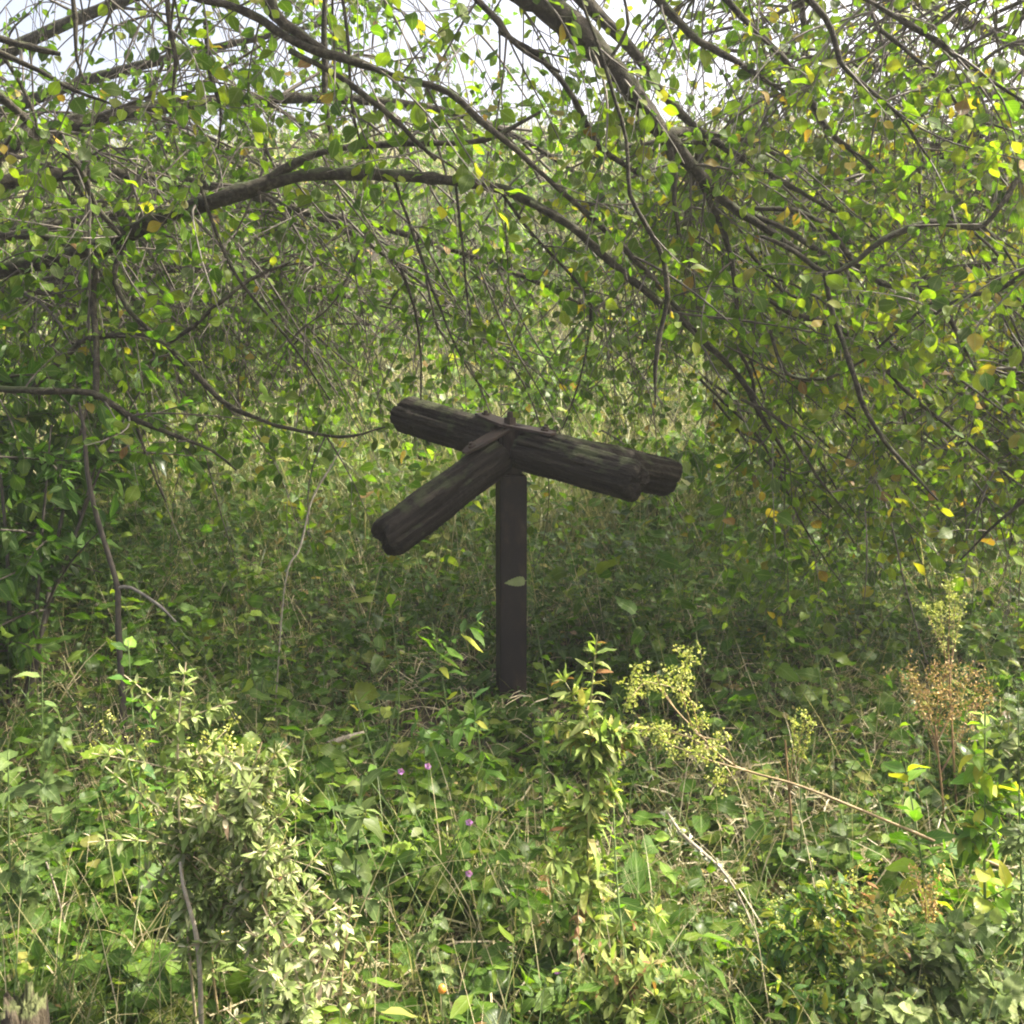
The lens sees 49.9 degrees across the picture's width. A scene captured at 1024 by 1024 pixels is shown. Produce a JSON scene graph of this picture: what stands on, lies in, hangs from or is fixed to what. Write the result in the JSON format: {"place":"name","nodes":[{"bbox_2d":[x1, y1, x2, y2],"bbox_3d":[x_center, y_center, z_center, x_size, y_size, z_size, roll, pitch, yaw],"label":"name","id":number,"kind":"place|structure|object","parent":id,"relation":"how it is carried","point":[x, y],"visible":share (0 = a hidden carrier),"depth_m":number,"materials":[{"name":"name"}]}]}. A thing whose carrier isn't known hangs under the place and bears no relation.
{"place":"outdoors","nodes":[
{"label":"outdoors","id":0,"kind":"place"},
{"bbox_2d":[0,153,1023,1023],"bbox_3d":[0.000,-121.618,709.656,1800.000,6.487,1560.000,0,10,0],"label":"ground","id":1,"kind":"structure","parent":0,"point":[480,741],"depth_m":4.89,"materials":[{"name":"plant"}]},
{"bbox_2d":[0,979,49,1023],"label":"stump","id":2,"kind":"object","parent":1,"relation":"on","point":[30,1007],"visible":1,"depth_m":1.89,"materials":[{"name":"brown wood"}]},
{"bbox_2d":[0,157,66,318],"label":"bush","id":3,"kind":"object","parent":1,"relation":"on","point":[64,195],"visible":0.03,"depth_m":16.50,"materials":[{"name":"green plant"}]},
{"bbox_2d":[0,750,84,960],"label":"nettle","id":4,"kind":"object","parent":1,"relation":"on","point":[31,862],"visible":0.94,"depth_m":2.59,"materials":[{"name":"green plant"}]},
{"bbox_2d":[14,668,79,860],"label":"nettle","id":5,"kind":"object","parent":1,"relation":"on","point":[51,788],"visible":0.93,"depth_m":2.98,"materials":[{"name":"green plant"}]},
{"bbox_2d":[45,862,75,954],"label":"dead stalk","id":6,"kind":"object","parent":1,"relation":"on","point":[56,891],"visible":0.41,"depth_m":2.69,"materials":[{"name":"beige plant"}]},
{"bbox_2d":[0,335,206,611],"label":"shrub","id":7,"kind":"object","parent":1,"relation":"on","point":[29,506],"visible":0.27,"depth_m":5.61,"materials":[{"name":"green plant"}]},
{"bbox_2d":[0,319,215,711],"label":"shrub","id":8,"kind":"object","parent":1,"relation":"on","point":[15,572],"visible":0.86,"depth_m":4.54,"materials":[{"name":"green plant"}]},
{"bbox_2d":[0,193,222,402],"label":"bush","id":9,"kind":"object","parent":1,"relation":"on","point":[43,321],"visible":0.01,"depth_m":12.30,"materials":[{"name":"green plant"}]},
{"bbox_2d":[0,332,224,551],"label":"bush","id":10,"kind":"object","parent":1,"relation":"on","point":[152,509],"visible":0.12,"depth_m":7.25,"materials":[{"name":"green plant"}]},
{"bbox_2d":[84,705,158,945],"bbox_3d":[-0.936,0.809,2.688,0.151,0.754,0.133,-3,10,-15],"label":"goldenrod","id":11,"kind":"object","parent":1,"relation":"on","point":[144,881],"visible":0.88,"depth_m":2.66,"materials":[{"name":"green plant"}]},
{"bbox_2d":[78,402,176,743],"bbox_3d":[-1.386,0.281,4.053,0.392,1.364,0.097,3,10,17],"label":"sapling","id":12,"kind":"object","parent":1,"relation":"on","point":[118,587],"visible":0.92,"depth_m":4.08,"materials":[{"name":"brown plant"}]},
{"bbox_2d":[96,636,164,852],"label":"nettle","id":13,"kind":"object","parent":1,"relation":"on","point":[127,660],"visible":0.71,"depth_m":3.10,"materials":[{"name":"green plant"}]},
{"bbox_2d":[0,245,281,442],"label":"tree","id":14,"kind":"object","parent":1,"relation":"on","point":[170,379],"depth_m":10.45,"materials":[{"name":"green plant"}]},
{"bbox_2d":[87,662,246,1023],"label":"weed","id":15,"kind":"object","parent":1,"relation":"on","point":[183,831],"visible":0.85,"depth_m":2.29,"materials":[{"name":"green plant"}]},
{"bbox_2d":[178,862,203,1023],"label":"dead stalk","id":16,"kind":"object","parent":1,"relation":"on","point":[199,965],"visible":0.98,"depth_m":2.28,"materials":[{"name":"grey wood"}]},
{"bbox_2d":[134,745,285,1023],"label":"weed","id":17,"kind":"object","parent":1,"relation":"on","point":[214,913],"visible":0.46,"depth_m":2.33,"materials":[{"name":"green plant"}]},
{"bbox_2d":[172,713,276,1000],"bbox_3d":[-0.644,0.821,2.494,0.240,0.785,0.150,2,10,14],"label":"goldenrod","id":18,"kind":"object","parent":1,"relation":"on","point":[229,742],"visible":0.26,"depth_m":2.43,"materials":[{"name":"green plant"}]},
{"bbox_2d":[171,739,324,1018],"bbox_3d":[-0.546,0.857,2.289,0.311,0.842,0.233,0,10,0],"label":"weed","id":19,"kind":"object","parent":1,"relation":"on","point":[240,824],"visible":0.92,"depth_m":2.25,"materials":[{"name":"green plant"}]},
{"bbox_2d":[0,0,514,500],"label":"tree","id":20,"kind":"object","parent":1,"relation":"on","point":[54,28],"visible":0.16,"depth_m":7.10,"materials":[{"name":"green plant"}]},
{"bbox_2d":[248,975,285,1023],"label":"weed","id":21,"kind":"object","parent":1,"relation":"on","point":[270,1017],"visible":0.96,"depth_m":2.08,"materials":[{"name":"green plant"}]},
{"bbox_2d":[223,875,355,1023],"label":"weed","id":22,"kind":"object","parent":1,"relation":"on","point":[296,997],"visible":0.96,"depth_m":2.15,"materials":[{"name":"green plant"}]},
{"bbox_2d":[177,211,418,435],"bbox_3d":[-2.432,-1.869,11.975,2.869,2.717,3.574,5,11,29],"label":"tree","id":23,"kind":"object","parent":1,"relation":"on","point":[328,327],"visible":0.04,"depth_m":12.02,"materials":[{"name":"green plant"}]},
{"bbox_2d":[274,440,345,731],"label":"dead stalk","id":24,"kind":"object","parent":1,"relation":"on","point":[311,501],"visible":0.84,"depth_m":4.40,"materials":[{"name":"brown plant"}]},
{"bbox_2d":[227,307,402,523],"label":"bush","id":25,"kind":"object","parent":1,"relation":"on","point":[343,432],"visible":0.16,"depth_m":8.85,"materials":[{"name":"green plant"}]},
{"bbox_2d":[147,110,487,288],"bbox_3d":[-2.881,-4.172,16.295,5.218,3.563,4.966,-4,10,-22],"label":"tree","id":26,"kind":"object","parent":1,"relation":"on","point":[178,139],"visible":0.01,"depth_m":16.15,"materials":[{"name":"green plant"}]},
{"bbox_2d":[301,888,381,1023],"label":"weed","id":27,"kind":"object","parent":1,"relation":"on","point":[349,1007],"visible":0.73,"depth_m":2.26,"materials":[{"name":"green plant"}]},
{"bbox_2d":[326,731,364,745],"bbox_3d":[-0.630,0.858,4.179,0.026,0.031,0.180,8,13,40],"label":"stick","id":28,"kind":"object","parent":1,"relation":"on","point":[339,739],"visible":0.68,"depth_m":4.17,"materials":[{"name":"brown wood"}]},
{"bbox_2d":[312,766,389,980],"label":"plant","id":29,"kind":"object","parent":1,"relation":"on","point":[355,821],"visible":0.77,"depth_m":2.66,"materials":[{"name":"green plant"}]},
{"bbox_2d":[345,690,411,815],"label":"nettle","id":30,"kind":"object","parent":1,"relation":"on","point":[379,752],"visible":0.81,"depth_m":3.42,"materials":[{"name":"green plant"}]},
{"bbox_2d":[386,594,399,742],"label":"plant","id":31,"kind":"object","parent":1,"relation":"on","point":[390,598],"visible":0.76,"depth_m":4.19,"materials":[{"name":"green plant"}]},
{"bbox_2d":[398,768,404,841],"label":"flower","id":32,"kind":"object","parent":1,"relation":"on","point":[400,772],"visible":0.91,"depth_m":3.17,"materials":[{"name":"purple plant"}]},
{"bbox_2d":[399,785,437,911],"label":"plant","id":33,"kind":"object","parent":1,"relation":"on","point":[417,830],"visible":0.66,"depth_m":2.92,"materials":[{"name":"green plant"}]},
{"bbox_2d":[425,763,431,834],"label":"flower","id":34,"kind":"object","parent":1,"relation":"on","point":[427,767],"visible":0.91,"depth_m":3.17,"materials":[{"name":"purple plant"}]},
{"bbox_2d":[398,909,459,1023],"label":"plant","id":35,"kind":"object","parent":1,"relation":"on","point":[430,936],"visible":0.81,"depth_m":2.46,"materials":[{"name":"green plant"}]},
{"bbox_2d":[295,43,585,369],"bbox_3d":[-0.955,-3.680,14.853,3.857,4.721,4.028,3,10,18],"label":"bush","id":36,"kind":"object","parent":1,"relation":"on","point":[521,233],"visible":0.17,"depth_m":14.32,"materials":[{"name":"green plant"}]},
{"bbox_2d":[438,984,445,1022],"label":"berry plant","id":37,"kind":"object","parent":1,"relation":"on","point":[441,989],"visible":1,"depth_m":2.29,"materials":[{"name":"plant"}]},
{"bbox_2d":[402,611,489,821],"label":"nettle","id":38,"kind":"object","parent":1,"relation":"on","point":[442,750],"visible":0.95,"depth_m":3.47,"materials":[{"name":"green plant"}]},
{"bbox_2d":[0,0,931,629],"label":"tree","id":39,"kind":"object","parent":1,"relation":"on","point":[116,282],"visible":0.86,"depth_m":4.93,"materials":[{"name":"green plant"}]},
{"bbox_2d":[466,819,472,871],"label":"flower","id":40,"kind":"object","parent":1,"relation":"on","point":[468,823],"visible":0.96,"depth_m":2.98,"materials":[{"name":"purple plant"}]},
{"bbox_2d":[466,870,472,931],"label":"flower","id":41,"kind":"object","parent":1,"relation":"on","point":[470,872],"visible":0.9,"depth_m":2.79,"materials":[{"name":"purple plant"}]},
{"bbox_2d":[443,686,506,815],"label":"nettle","id":42,"kind":"object","parent":1,"relation":"on","point":[498,774],"visible":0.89,"depth_m":3.43,"materials":[{"name":"green plant"}]},
{"bbox_2d":[445,960,509,1023],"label":"plant","id":43,"kind":"object","parent":1,"relation":"on","point":[475,972],"visible":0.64,"depth_m":2.35,"materials":[{"name":"green plant"}]},
{"bbox_2d":[359,317,604,509],"bbox_3d":[-0.259,-0.664,9.566,2.283,2.046,2.214,0,10,0],"label":"bush","id":44,"kind":"object","parent":1,"relation":"on","point":[471,397],"visible":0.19,"depth_m":9.30,"materials":[{"name":"green plant"}]},
{"bbox_2d":[0,105,1022,560],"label":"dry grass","id":45,"kind":"structure","parent":1,"relation":"on","point":[598,511],"depth_m":8.97,"materials":[{"name":"green plant"}]},
{"bbox_2d":[0,508,1023,1023],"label":"ground cover","id":46,"kind":"object","parent":1,"relation":"on","point":[498,948],"visible":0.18,"depth_m":3.55,"materials":[{"name":"green plant"}]},
{"bbox_2d":[0,474,1023,1023],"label":"tall herbs","id":47,"kind":"object","parent":1,"relation":"on","point":[326,764],"visible":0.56,"depth_m":4.09,"materials":[{"name":"green plant"}]},
{"bbox_2d":[0,426,1023,708],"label":"nettles","id":48,"kind":"object","parent":1,"relation":"on","point":[482,656],"visible":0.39,"depth_m":5.76,"materials":[{"name":"green plant"}]},
{"bbox_2d":[0,655,1023,1023],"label":"herb layer","id":49,"kind":"object","parent":1,"relation":"on","point":[462,1003],"visible":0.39,"depth_m":2.87,"materials":[{"name":"green plant"}]},
{"bbox_2d":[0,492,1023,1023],"bbox_3d":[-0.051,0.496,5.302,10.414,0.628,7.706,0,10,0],"label":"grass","id":50,"kind":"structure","parent":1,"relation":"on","point":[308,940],"depth_m":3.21,"materials":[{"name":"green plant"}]},
{"bbox_2d":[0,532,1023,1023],"bbox_3d":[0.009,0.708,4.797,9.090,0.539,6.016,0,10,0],"label":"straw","id":51,"kind":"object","parent":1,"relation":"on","point":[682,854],"visible":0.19,"depth_m":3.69,"materials":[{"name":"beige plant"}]},
{"bbox_2d":[0,127,1023,577],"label":"scrub","id":52,"kind":"object","parent":1,"relation":"on","point":[420,475],"visible":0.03,"depth_m":7.57,"materials":[{"name":"green plant"}]},
{"bbox_2d":[0,531,1023,1020],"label":"leaf litter","id":53,"kind":"object","parent":1,"relation":"on","point":[410,717],"visible":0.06,"depth_m":4.30,"materials":[{"name":"plant"}]},
{"bbox_2d":[371,396,682,705],"bbox_3d":[0.117,0.331,4.903,1.381,1.642,0.984,0,10,0],"label":"turnstile","id":54,"kind":"object","parent":1,"relation":"on","point":[503,454],"visible":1,"depth_m":4.69,"materials":[{"name":"wood"}]},
{"bbox_2d":[505,576,553,715],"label":"plant","id":55,"kind":"object","parent":1,"relation":"on","point":[518,581],"visible":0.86,"depth_m":4.45,"materials":[{"name":"green plant"}]},
{"bbox_2d":[389,63,683,245],"bbox_3d":[0.702,-5.262,19.429,6.076,4.827,5.190,6,11,32],"label":"bush","id":56,"kind":"object","parent":1,"relation":"on","point":[479,159],"visible":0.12,"depth_m":18.86,"materials":[{"name":"green plant"}]},
{"bbox_2d":[439,294,652,414],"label":"bush","id":57,"kind":"object","parent":1,"relation":"on","point":[549,351],"visible":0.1,"depth_m":12.20,"materials":[{"name":"green plant"}]},
{"bbox_2d":[521,712,571,901],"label":"weed","id":58,"kind":"object","parent":1,"relation":"on","point":[546,823],"visible":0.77,"depth_m":2.93,"materials":[{"name":"green plant"}]},
{"bbox_2d":[94,0,1023,576],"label":"tree","id":59,"kind":"object","parent":1,"relation":"on","point":[670,150],"visible":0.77,"depth_m":4.03,"materials":[{"name":"green plant"}]},
{"bbox_2d":[567,905,589,1008],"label":"weed","id":60,"kind":"object","parent":1,"relation":"on","point":[578,929],"visible":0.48,"depth_m":2.55,"materials":[{"name":"green plant"}]},
{"bbox_2d":[516,632,666,977],"bbox_3d":[0.190,0.757,2.628,0.362,0.943,0.252,0,10,0],"label":"weed","id":61,"kind":"object","parent":1,"relation":"on","point":[586,810],"visible":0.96,"depth_m":2.61,"materials":[{"name":"green plant"}]},
{"bbox_2d":[440,307,747,439],"bbox_3d":[0.538,-0.944,11.251,3.153,2.268,2.927,-9,13,-44],"label":"bush","id":62,"kind":"object","parent":1,"relation":"on","point":[540,361],"visible":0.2,"depth_m":10.91,"materials":[{"name":"green plant"}]},
{"bbox_2d":[455,236,771,356],"bbox_3d":[1.600,-2.886,15.007,4.721,3.678,4.363,0,10,0],"label":"bush","id":63,"kind":"object","parent":1,"relation":"on","point":[524,271],"visible":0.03,"depth_m":13.94,"materials":[{"name":"green plant"}]},
{"bbox_2d":[604,766,626,958],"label":"weed","id":64,"kind":"object","parent":1,"relation":"on","point":[619,906],"visible":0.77,"depth_m":2.63,"materials":[{"name":"green plant"}]},
{"bbox_2d":[545,901,689,1023],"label":"weed","id":65,"kind":"object","parent":1,"relation":"on","point":[628,1010],"visible":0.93,"depth_m":2.37,"materials":[{"name":"green plant"}]},
{"bbox_2d":[533,112,724,244],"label":"bush","id":66,"kind":"object","parent":1,"relation":"on","point":[634,191],"visible":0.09,"depth_m":18.44,"materials":[{"name":"green plant"}]},
{"bbox_2d":[642,965,711,1023],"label":"weed","id":67,"kind":"object","parent":1,"relation":"on","point":[687,1012],"visible":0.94,"depth_m":2.38,"materials":[{"name":"green plant"}]},
{"bbox_2d":[639,880,717,931],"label":"fern weed","id":68,"kind":"object","parent":1,"relation":"on","point":[679,890],"visible":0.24,"depth_m":2.96,"materials":[{"name":"green plant"}]},
{"bbox_2d":[567,424,806,555],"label":"bush","id":69,"kind":"object","parent":1,"relation":"on","point":[699,459],"visible":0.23,"depth_m":7.94,"materials":[{"name":"green plant"}]},
{"bbox_2d":[654,807,760,942],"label":"dead stalk","id":70,"kind":"object","parent":1,"relation":"on","point":[662,836],"visible":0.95,"depth_m":2.76,"materials":[{"name":"grey plant"}]},
{"bbox_2d":[644,368,831,507],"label":"bush","id":71,"kind":"object","parent":1,"relation":"on","point":[698,400],"visible":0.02,"depth_m":8.99,"materials":[{"name":"green plant"}]},
{"bbox_2d":[709,895,827,1013],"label":"weed","id":72,"kind":"object","parent":1,"relation":"on","point":[769,934],"visible":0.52,"depth_m":2.57,"materials":[{"name":"green plant"}]},
{"bbox_2d":[539,0,1023,557],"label":"tree","id":73,"kind":"object","parent":1,"relation":"on","point":[739,82],"visible":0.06,"depth_m":7.31,"materials":[{"name":"green plant"}]},
{"bbox_2d":[634,221,940,430],"bbox_3d":[3.310,-1.894,11.350,2.656,2.460,3.715,7,12,37],"label":"bush","id":74,"kind":"object","parent":1,"relation":"on","point":[852,384],"visible":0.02,"depth_m":10.89,"materials":[{"name":"green plant"}]},
{"bbox_2d":[557,0,1023,685],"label":"tree","id":75,"kind":"object","parent":1,"relation":"on","point":[981,386],"visible":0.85,"depth_m":4.27,"materials":[{"name":"green plant"}]},
{"bbox_2d":[784,707,816,879],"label":"seedhead plant","id":76,"kind":"object","parent":1,"relation":"on","point":[805,717],"visible":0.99,"depth_m":3.13,"materials":[{"name":"yellow plant"}]},
{"bbox_2d":[785,765,817,869],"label":"bramble","id":77,"kind":"object","parent":1,"relation":"on","point":[801,807],"visible":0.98,"depth_m":3.17,"materials":[{"name":"green plant"}]},
{"bbox_2d":[733,956,873,1023],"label":"weed","id":78,"kind":"object","parent":1,"relation":"on","point":[824,1014],"visible":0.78,"depth_m":2.36,"materials":[{"name":"green plant"}]},
{"bbox_2d":[616,640,1023,884],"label":"panicle","id":79,"kind":"object","parent":1,"relation":"on","point":[682,698],"visible":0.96,"depth_m":2.79,"materials":[{"name":"yellow plant"}]},
{"bbox_2d":[762,853,884,1008],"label":"weed","id":80,"kind":"object","parent":1,"relation":"on","point":[815,925],"visible":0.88,"depth_m":2.50,"materials":[{"name":"green plant"}]},
{"bbox_2d":[825,803,867,887],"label":"bramble","id":81,"kind":"object","parent":1,"relation":"on","point":[839,828],"visible":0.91,"depth_m":3.01,"materials":[{"name":"green plant"}]},
{"bbox_2d":[805,862,916,990],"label":"weed","id":82,"kind":"object","parent":1,"relation":"on","point":[848,913],"visible":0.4,"depth_m":2.63,"materials":[{"name":"green plant"}]},
{"bbox_2d":[814,909,936,1023],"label":"weed","id":83,"kind":"object","parent":1,"relation":"on","point":[876,968],"visible":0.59,"depth_m":2.42,"materials":[{"name":"green plant"}]},
{"bbox_2d":[738,114,1022,310],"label":"bush","id":84,"kind":"object","parent":1,"relation":"on","point":[970,242],"visible":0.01,"depth_m":14.59,"materials":[{"name":"green plant"}]},
{"bbox_2d":[851,903,940,1004],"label":"weed","id":85,"kind":"object","parent":1,"relation":"on","point":[890,932],"visible":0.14,"depth_m":2.54,"materials":[{"name":"green plant"}]},
{"bbox_2d":[842,957,969,1023],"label":"bramble","id":86,"kind":"object","parent":1,"relation":"on","point":[908,1011],"visible":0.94,"depth_m":2.27,"materials":[{"name":"green plant"}]},
{"bbox_2d":[789,365,1023,559],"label":"bush","id":87,"kind":"object","parent":1,"relation":"on","point":[1018,517],"visible":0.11,"depth_m":7.41,"materials":[{"name":"green plant"}]},
{"bbox_2d":[859,907,980,1006],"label":"bramble","id":88,"kind":"object","parent":1,"relation":"on","point":[915,964],"visible":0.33,"depth_m":2.47,"materials":[{"name":"green plant"}]},
{"bbox_2d":[883,760,958,926],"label":"plant","id":89,"kind":"object","parent":1,"relation":"on","point":[911,807],"visible":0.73,"depth_m":2.79,"materials":[{"name":"green plant"}]},
{"bbox_2d":[902,853,951,948],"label":"seedhead plant","id":90,"kind":"object","parent":1,"relation":"on","point":[923,895],"visible":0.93,"depth_m":2.67,"materials":[{"name":"brown plant"}]},
{"bbox_2d":[847,217,1022,441],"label":"bush","id":91,"kind":"object","parent":1,"relation":"on","point":[862,279],"visible":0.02,"depth_m":10.02,"materials":[{"name":"green plant"}]},
{"bbox_2d":[912,574,966,809],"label":"seedhead plant","id":92,"kind":"object","parent":1,"relation":"on","point":[938,614],"visible":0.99,"depth_m":3.53,"materials":[{"name":"yellow plant"}]},
{"bbox_2d":[883,649,996,821],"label":"seedhead plant","id":93,"kind":"object","parent":1,"relation":"on","point":[924,714],"visible":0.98,"depth_m":3.34,"materials":[{"name":"brown plant"}]},
{"bbox_2d":[914,907,1019,1023],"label":"bramble","id":94,"kind":"object","parent":1,"relation":"on","point":[951,968],"visible":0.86,"depth_m":2.37,"materials":[{"name":"green plant"}]},
{"bbox_2d":[939,966,1023,1023],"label":"bramble","id":95,"kind":"object","parent":1,"relation":"on","point":[1009,992],"visible":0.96,"depth_m":2.20,"materials":[{"name":"green plant"}]},
{"bbox_2d":[949,705,1023,990],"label":"plant","id":96,"kind":"object","parent":1,"relation":"on","point":[969,852],"visible":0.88,"depth_m":2.47,"materials":[{"name":"green plant"}]},
{"bbox_2d":[980,690,1023,970],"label":"plant","id":97,"kind":"object","parent":1,"relation":"on","point":[1016,933],"visible":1,"depth_m":2.38,"materials":[{"name":"green plant"}]},
{"bbox_2d":[0,0,1023,151],"label":"sky","id":98,"kind":"structure","parent":0,"point":[107,49],"materials":[{"name":"white"}]}
]}

